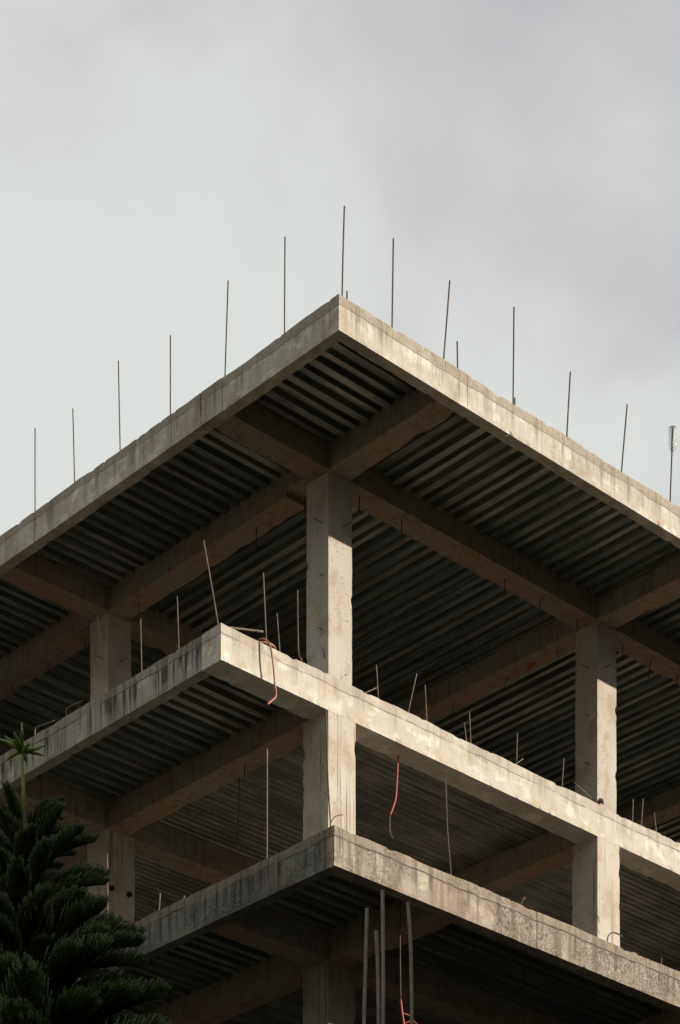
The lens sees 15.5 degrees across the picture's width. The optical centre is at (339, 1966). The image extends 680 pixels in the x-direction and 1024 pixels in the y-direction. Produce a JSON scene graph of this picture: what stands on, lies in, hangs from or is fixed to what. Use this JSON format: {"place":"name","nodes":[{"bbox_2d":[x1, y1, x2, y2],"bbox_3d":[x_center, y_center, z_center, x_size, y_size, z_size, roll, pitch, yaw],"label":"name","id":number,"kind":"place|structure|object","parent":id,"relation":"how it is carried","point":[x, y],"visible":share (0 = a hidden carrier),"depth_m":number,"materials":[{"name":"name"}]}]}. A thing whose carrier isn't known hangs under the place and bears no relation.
{"place":"outdoors","nodes":[
{"label":"outdoors","id":0,"kind":"place"},
{"bbox_2d":[0,0,679,535],"label":"sky","id":1,"kind":"structure","parent":0,"point":[156,155],"materials":[{"name":"grey"}]},
{"bbox_2d":[362,890,413,1023],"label":"rebar","id":2,"kind":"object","parent":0,"point":[411,985],"depth_m":11.99,"materials":[{"name":"metal"}]},
{"label":"ground","id":3,"kind":"structure","parent":0,"visible":0},
{"bbox_2d":[0,722,173,1023],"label":"norfolk pine","id":4,"kind":"object","parent":3,"relation":"on","point":[34,989],"visible":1,"depth_m":19.53,"materials":[{"name":"green plant"}]},
{"bbox_2d":[0,206,679,1023],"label":"concrete frame building","id":5,"kind":"structure","parent":3,"relation":"on","point":[342,502],"depth_m":32.56,"materials":[{"name":"concrete"}]},
{"bbox_2d":[228,626,262,632],"bbox_3d":[-1.134,-15.952,29.865,0.503,0.117,0.026,0,0,-33],"label":"steel bar","id":6,"kind":"object","parent":5,"relation":"on","point":[246,629],"visible":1,"depth_m":29.87,"materials":[{"name":"metal"}]},
{"bbox_2d":[258,638,276,704],"bbox_3d":[-0.834,-15.485,30.085,0.231,0.854,0.429,0,0,20],"label":"cable","id":7,"kind":"object","parent":5,"relation":"hanging from","point":[266,641],"visible":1,"depth_m":29.94,"materials":[{"name":"plastic"}]},
{"bbox_2d":[389,756,398,838],"bbox_3d":[0.691,-14.903,31.842,0.178,1.148,0.025,0,0,-43],"label":"red cable","id":8,"kind":"object","parent":5,"relation":"hanging from","point":[395,792],"visible":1,"depth_m":31.86,"materials":[{"name":"plastic"}]},
{"bbox_2d":[399,900,416,1023],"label":"red cable","id":9,"kind":"object","parent":5,"relation":"hanging from","point":[402,1015],"visible":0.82,"depth_m":29.50,"materials":[{"name":"plastic"}]},
{"bbox_2d":[527,662,536,670],"bbox_3d":[2.701,-18.325,35.267,0.191,0.098,0.030,0,0,42],"label":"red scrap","id":10,"kind":"object","parent":5,"relation":"attached to","point":[530,665],"visible":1,"depth_m":35.28,"materials":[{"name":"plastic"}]},
{"bbox_2d":[668,425,676,455],"bbox_3d":[4.281,-19.625,32.206,0.112,0.366,0.106,0,0,-43],"label":"plastic bottle","id":11,"kind":"object","parent":5,"relation":"on","point":[672,438],"visible":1,"depth_m":32.16,"materials":[{"name":"white"}]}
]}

